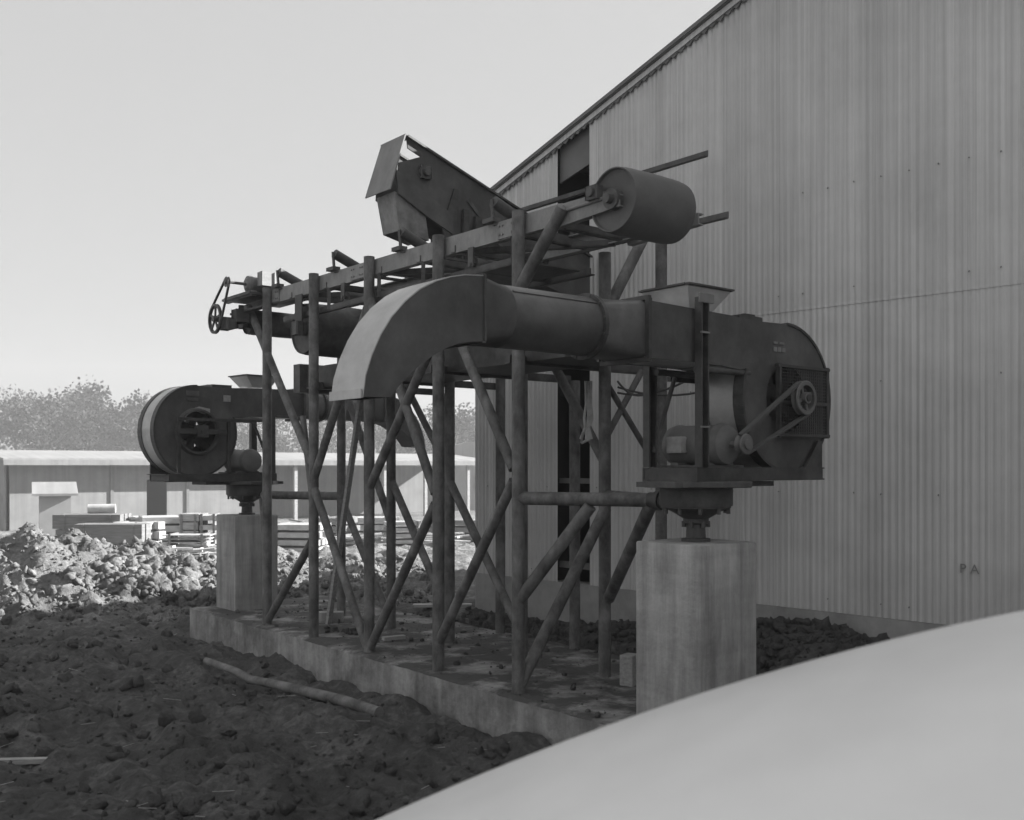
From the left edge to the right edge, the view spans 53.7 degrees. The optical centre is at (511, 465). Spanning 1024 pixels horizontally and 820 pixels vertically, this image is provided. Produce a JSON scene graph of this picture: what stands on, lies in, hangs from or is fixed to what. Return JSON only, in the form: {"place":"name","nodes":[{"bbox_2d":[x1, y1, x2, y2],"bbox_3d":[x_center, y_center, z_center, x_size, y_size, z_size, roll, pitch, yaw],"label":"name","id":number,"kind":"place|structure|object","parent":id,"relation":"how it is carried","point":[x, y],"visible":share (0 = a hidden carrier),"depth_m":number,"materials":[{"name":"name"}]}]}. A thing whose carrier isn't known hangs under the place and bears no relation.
{"place":"outdoors","nodes":[
{"label":"outdoors","id":0,"kind":"place"},
{"bbox_2d":[0,0,721,452],"label":"sky","id":1,"kind":"structure","parent":0,"point":[154,153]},
{"bbox_2d":[0,510,866,819],"bbox_3d":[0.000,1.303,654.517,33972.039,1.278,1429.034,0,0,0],"label":"ground","id":2,"kind":"structure","parent":0,"point":[412,722],"depth_m":6.88,"materials":[{"name":"soil"}]},
{"bbox_2d":[0,757,46,764],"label":"board end","id":3,"kind":"object","parent":2,"relation":"on","point":[26,760],"visible":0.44,"depth_m":6.25,"materials":[{"name":"grey wood"}]},
{"bbox_2d":[0,386,79,449],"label":"tree","id":4,"kind":"object","parent":2,"relation":"on","point":[16,438],"visible":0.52,"depth_m":61.01,"materials":[{"name":"grey plant"}]},
{"bbox_2d":[0,384,106,450],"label":"tree","id":5,"kind":"object","parent":2,"relation":"on","point":[64,442],"visible":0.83,"depth_m":59.38,"materials":[{"name":"grey plant"}]},
{"bbox_2d":[32,482,77,535],"bbox_3d":[-9.950,1.075,22.000,0.900,1.450,0.900,0,0,-26],"label":"hut","id":6,"kind":"object","parent":2,"relation":"on","point":[54,498],"visible":0.71,"depth_m":21.72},
{"bbox_2d":[17,377,126,450],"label":"tree","id":7,"kind":"object","parent":2,"relation":"on","point":[88,395],"visible":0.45,"depth_m":62.05,"materials":[{"name":"grey plant"}]},
{"bbox_2d":[52,513,130,535],"bbox_3d":[-7.704,1.273,18.600,1.199,0.783,0.721,0,0,-3],"label":"lumber stack","id":8,"kind":"object","parent":2,"relation":"on","point":[62,524],"visible":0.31,"depth_m":18.26,"materials":[{"name":"grey wood"}]},
{"bbox_2d":[87,504,115,512],"bbox_3d":[-7.569,0.786,18.660,0.475,0.167,0.170,0,0,-15],"label":"white roll","id":9,"kind":"object","parent":8,"relation":"on","point":[101,508],"visible":1,"depth_m":18.60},
{"bbox_2d":[49,390,152,450],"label":"tree","id":10,"kind":"object","parent":2,"relation":"on","point":[148,394],"visible":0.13,"depth_m":64.46,"materials":[{"name":"grey plant"}]},
{"bbox_2d":[72,388,147,450],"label":"tree","id":11,"kind":"object","parent":2,"relation":"on","point":[130,429],"visible":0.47,"depth_m":60.30,"materials":[{"name":"grey plant"}]},
{"bbox_2d":[73,523,150,546],"bbox_3d":[-6.779,1.317,17.200,1.220,0.674,0.515,0,0,-1],"label":"lumber stack","id":12,"kind":"object","parent":2,"relation":"on","point":[114,533],"visible":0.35,"depth_m":16.96,"materials":[{"name":"grey wood"}]},
{"bbox_2d":[112,520,165,541],"bbox_3d":[-6.772,1.330,18.198,0.876,0.673,0.618,0,0,17],"label":"lumber stack","id":13,"kind":"object","parent":2,"relation":"on","point":[155,534],"visible":0.2,"depth_m":18.21,"materials":[{"name":"grey wood"}]},
{"bbox_2d":[97,411,194,447],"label":"tree","id":14,"kind":"object","parent":2,"relation":"on","point":[121,431],"depth_m":64.98,"materials":[{"name":"grey plant"}]},
{"bbox_2d":[131,515,179,544],"bbox_3d":[-6.530,1.299,18.797,1.238,0.754,0.927,0,0,-20],"label":"lumber stack","id":15,"kind":"object","parent":2,"relation":"on","point":[172,523],"visible":0.15,"depth_m":18.43,"materials":[{"name":"grey wood"}]},
{"bbox_2d":[114,539,215,557],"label":"scattered boards","id":16,"kind":"object","parent":2,"relation":"on","point":[195,551],"visible":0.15,"depth_m":15.64,"materials":[{"name":"grey wood"}]},
{"bbox_2d":[162,532,214,547],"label":"lumber stack","id":17,"kind":"object","parent":2,"relation":"on","point":[203,537],"visible":0.72,"depth_m":16.46,"materials":[{"name":"grey wood"}]},
{"bbox_2d":[178,513,201,543],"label":"lumber stack","id":18,"kind":"object","parent":2,"relation":"on","point":[189,523],"visible":0.39,"depth_m":17.76,"materials":[{"name":"grey wood"}]},
{"bbox_2d":[0,434,413,453],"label":"wood","id":19,"kind":"object","parent":2,"relation":"on","point":[289,440],"visible":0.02,"depth_m":72.65,"materials":[{"name":"grey plant"}]},
{"bbox_2d":[199,512,219,544],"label":"lumber stack","id":20,"kind":"object","parent":2,"relation":"on","point":[205,526],"visible":0.45,"depth_m":17.76,"materials":[{"name":"grey wood"}]},
{"bbox_2d":[0,521,431,623],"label":"dry clods","id":21,"kind":"object","parent":2,"relation":"on","point":[140,568],"visible":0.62,"depth_m":12.89,"materials":[{"name":"soil"}]},
{"bbox_2d":[0,450,474,530],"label":"long shed","id":22,"kind":"structure","parent":2,"relation":"on","point":[119,479],"depth_m":30.57,"materials":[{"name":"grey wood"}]},
{"bbox_2d":[195,422,288,450],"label":"tree","id":23,"kind":"object","parent":2,"relation":"on","point":[241,443],"visible":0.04,"depth_m":65.06,"materials":[{"name":"grey plant"}]},
{"bbox_2d":[216,513,277,610],"bbox_3d":[-2.820,1.133,10.757,0.480,1.235,0.480,0,0,-39],"label":"concrete pedestal","id":24,"kind":"object","parent":2,"relation":"on","point":[238,563],"visible":0.53,"depth_m":10.55,"materials":[{"name":"grey concrete"}]},
{"bbox_2d":[137,374,425,514],"bbox_3d":[-2.388,-0.220,11.203,3.488,1.480,0.640,0,0,-45],"label":"swivel blower","id":25,"kind":"object","parent":24,"relation":"on","point":[170,433],"visible":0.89,"depth_m":10.34,"materials":[{"name":"black metal"}]},
{"bbox_2d":[1,633,508,816],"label":"wood litter","id":26,"kind":"object","parent":2,"relation":"on","point":[212,791],"visible":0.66,"depth_m":6.17,"materials":[{"name":"wood"}]},
{"bbox_2d":[237,419,336,452],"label":"tree","id":27,"kind":"object","parent":2,"relation":"on","point":[279,423],"visible":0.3,"depth_m":63.59,"materials":[{"name":"grey plant"}]},
{"bbox_2d":[278,519,302,522],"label":"lumber stack","id":28,"kind":"object","parent":2,"relation":"on","point":[291,521],"visible":0.08,"depth_m":20.91,"materials":[{"name":"grey wood"}]},
{"bbox_2d":[203,657,383,716],"bbox_3d":[-1.764,1.704,7.875,2.324,0.132,0.104,0,0,44],"label":"fallen pole","id":29,"kind":"object","parent":2,"relation":"on","point":[356,705],"visible":0.96,"depth_m":7.68,"materials":[{"name":"grey wood"}]},
{"bbox_2d":[278,522,330,551],"bbox_3d":[-4.182,1.417,19.999,1.127,0.589,0.824,0,0,6],"label":"lumber stack","id":30,"kind":"object","parent":2,"relation":"on","point":[295,536],"visible":0.52,"depth_m":19.63,"materials":[{"name":"grey wood"}]},
{"bbox_2d":[292,420,361,452],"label":"tree","id":31,"kind":"object","parent":2,"relation":"on","point":[348,437],"visible":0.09,"depth_m":68.01,"materials":[{"name":"grey plant"}]},
{"bbox_2d":[308,515,359,535],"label":"lumber stack","id":32,"kind":"object","parent":2,"relation":"on","point":[333,521],"visible":0.12,"depth_m":22.34,"materials":[{"name":"grey wood"}]},
{"bbox_2d":[332,516,399,536],"bbox_3d":[-3.547,1.529,23.999,1.759,0.671,0.824,0,0,-6],"label":"lumber stack","id":33,"kind":"object","parent":2,"relation":"on","point":[379,522],"visible":0.15,"depth_m":23.65,"materials":[{"name":"grey wood"}]},
{"bbox_2d":[332,417,421,453],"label":"tree","id":34,"kind":"object","parent":2,"relation":"on","point":[377,442],"visible":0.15,"depth_m":64.81,"materials":[{"name":"grey plant"}]},
{"bbox_2d":[324,532,470,544],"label":"scattered boards","id":35,"kind":"object","parent":2,"relation":"on","point":[380,541],"visible":0.18,"depth_m":21.36,"materials":[{"name":"grey wood"}]},
{"bbox_2d":[382,520,423,546],"bbox_3d":[-2.261,1.431,21.000,0.816,0.605,0.618,0,0,-17],"label":"lumber stack","id":36,"kind":"object","parent":2,"relation":"on","point":[403,535],"visible":0.41,"depth_m":20.75,"materials":[{"name":"grey wood"}]},
{"bbox_2d":[190,595,635,745],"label":"concrete slab","id":37,"kind":"structure","parent":2,"relation":"on","point":[471,697],"depth_m":7.76,"materials":[{"name":"grey concrete"}]},
{"bbox_2d":[319,611,343,622],"bbox_3d":[-1.751,1.450,9.717,0.260,0.100,0.116,0,0,-6],"label":"cinder block","id":38,"kind":"object","parent":37,"relation":"on","point":[337,615],"depth_m":9.67,"materials":[{"name":"concrete"}]},
{"bbox_2d":[325,400,363,624],"bbox_3d":[-1.566,0.440,9.449,0.495,2.127,0.050,0,0,40],"label":"leaning board","id":39,"kind":"object","parent":37,"relation":"on","point":[346,499],"visible":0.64,"depth_m":9.42,"materials":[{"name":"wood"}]},
{"bbox_2d":[382,635,405,640],"bbox_3d":[-1.012,1.470,8.658,0.200,0.030,0.055,0,0,-32],"label":"scrap board","id":40,"kind":"object","parent":37,"relation":"on","point":[392,637],"visible":1,"depth_m":8.63,"materials":[{"name":"grey wood"}]},
{"bbox_2d":[216,598,630,721],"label":"slab crumbs","id":41,"kind":"object","parent":37,"relation":"on","point":[351,631],"visible":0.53,"depth_m":8.65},
{"bbox_2d":[245,150,728,693],"bbox_3d":[-0.559,-0.372,8.530,1.468,3.784,5.687,0,0,-39],"label":"pipe trestle","id":42,"kind":"object","parent":37,"relation":"on","point":[445,372],"visible":0.72,"depth_m":7.62,"materials":[{"name":"black metal"}]},
{"bbox_2d":[208,167,703,357],"bbox_3d":[-0.754,-1.436,8.259,1.365,0.862,5.522,0,0,-39],"label":"belt conveyor","id":43,"kind":"object","parent":42,"relation":"on","point":[629,206],"visible":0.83,"depth_m":7.32,"materials":[{"name":"grey metal"}]},
{"bbox_2d":[579,381,593,443],"bbox_3d":[0.526,-0.377,7.141,0.102,0.449,0.052,0,0,0],"label":"cable bundle","id":44,"kind":"object","parent":42,"relation":"hanging from","point":[587,423],"visible":1,"depth_m":7.13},
{"bbox_2d":[617,381,694,396],"bbox_3d":[0.914,-0.532,6.767,0.704,0.148,0.573,0,0,30],"label":"loose cable","id":45,"kind":"object","parent":42,"relation":"hanging from","point":[628,391],"visible":0.77,"depth_m":6.96,"materials":[{"name":"black rubber"}]},
{"bbox_2d":[620,653,635,686],"bbox_3d":[0.808,1.395,6.930,0.100,0.210,0.120,0,0,34],"label":"wood block","id":46,"kind":"object","parent":37,"relation":"on","point":[628,669],"depth_m":6.88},
{"bbox_2d":[375,420,460,453],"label":"tree","id":47,"kind":"object","parent":2,"relation":"on","point":[400,448],"visible":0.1,"depth_m":63.77,"materials":[{"name":"grey plant"}]},
{"bbox_2d":[413,603,471,607],"bbox_3d":[-0.740,1.480,10.741,0.620,0.030,0.090,0,0,-3],"label":"scrap board","id":48,"kind":"object","parent":2,"relation":"on","point":[430,605],"visible":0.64,"depth_m":10.70,"materials":[{"name":"grey wood"}]},
{"bbox_2d":[0,605,889,819],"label":"damp clods","id":49,"kind":"object","parent":2,"relation":"on","point":[287,803],"visible":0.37,"depth_m":7.03,"materials":[{"name":"black soil"}]},
{"bbox_2d":[416,402,474,453],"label":"tree","id":50,"kind":"object","parent":2,"relation":"on","point":[463,423],"visible":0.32,"depth_m":60.41,"materials":[{"name":"grey plant"}]},
{"bbox_2d":[426,518,474,540],"bbox_3d":[-1.359,1.494,24.002,1.406,0.489,0.824,0,0,6],"label":"lumber stack","id":51,"kind":"object","parent":2,"relation":"on","point":[464,529],"visible":0.17,"depth_m":23.59,"materials":[{"name":"grey wood"}]},
{"bbox_2d":[427,441,474,509],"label":"white cabin","id":52,"kind":"object","parent":2,"relation":"on","point":[466,449],"visible":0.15,"depth_m":40.45,"materials":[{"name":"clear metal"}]},
{"bbox_2d":[456,428,474,443],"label":"tree","id":53,"kind":"object","parent":2,"relation":"on","point":[464,437],"visible":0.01,"depth_m":65.01,"materials":[{"name":"grey plant"}]},
{"bbox_2d":[636,538,755,714],"bbox_3d":[1.088,1.097,5.979,0.500,1.305,0.500,0,0,-39],"label":"concrete pedestal","id":54,"kind":"object","parent":2,"relation":"on","point":[695,618],"visible":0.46,"depth_m":5.80,"materials":[{"name":"grey concrete"}]},
{"bbox_2d":[329,273,830,541],"bbox_3d":[0.614,-0.290,5.579,3.488,1.480,0.640,0,0,-39],"label":"swivel blower","id":55,"kind":"object","parent":54,"relation":"on","point":[762,402],"visible":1,"depth_m":5.70,"materials":[{"name":"black metal"}]},
{"bbox_2d":[377,610,1023,819],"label":"parked car","id":56,"kind":"object","parent":2,"relation":"on","point":[927,725],"visible":1,"depth_m":1.25,"materials":[{"name":"white paint"}]},
{"bbox_2d":[475,0,1023,639],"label":"metal building","id":57,"kind":"structure","parent":2,"relation":"on","point":[857,174],"depth_m":7.50,"materials":[{"name":"metal"}]},
{"bbox_2d":[365,134,592,294],"bbox_3d":[-0.071,-2.002,8.884,2.626,1.264,0.432,0,0,-40],"label":"feed conveyor","id":58,"kind":"object","parent":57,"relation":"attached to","point":[426,194],"visible":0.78,"depth_m":8.21,"materials":[{"name":"metal"}]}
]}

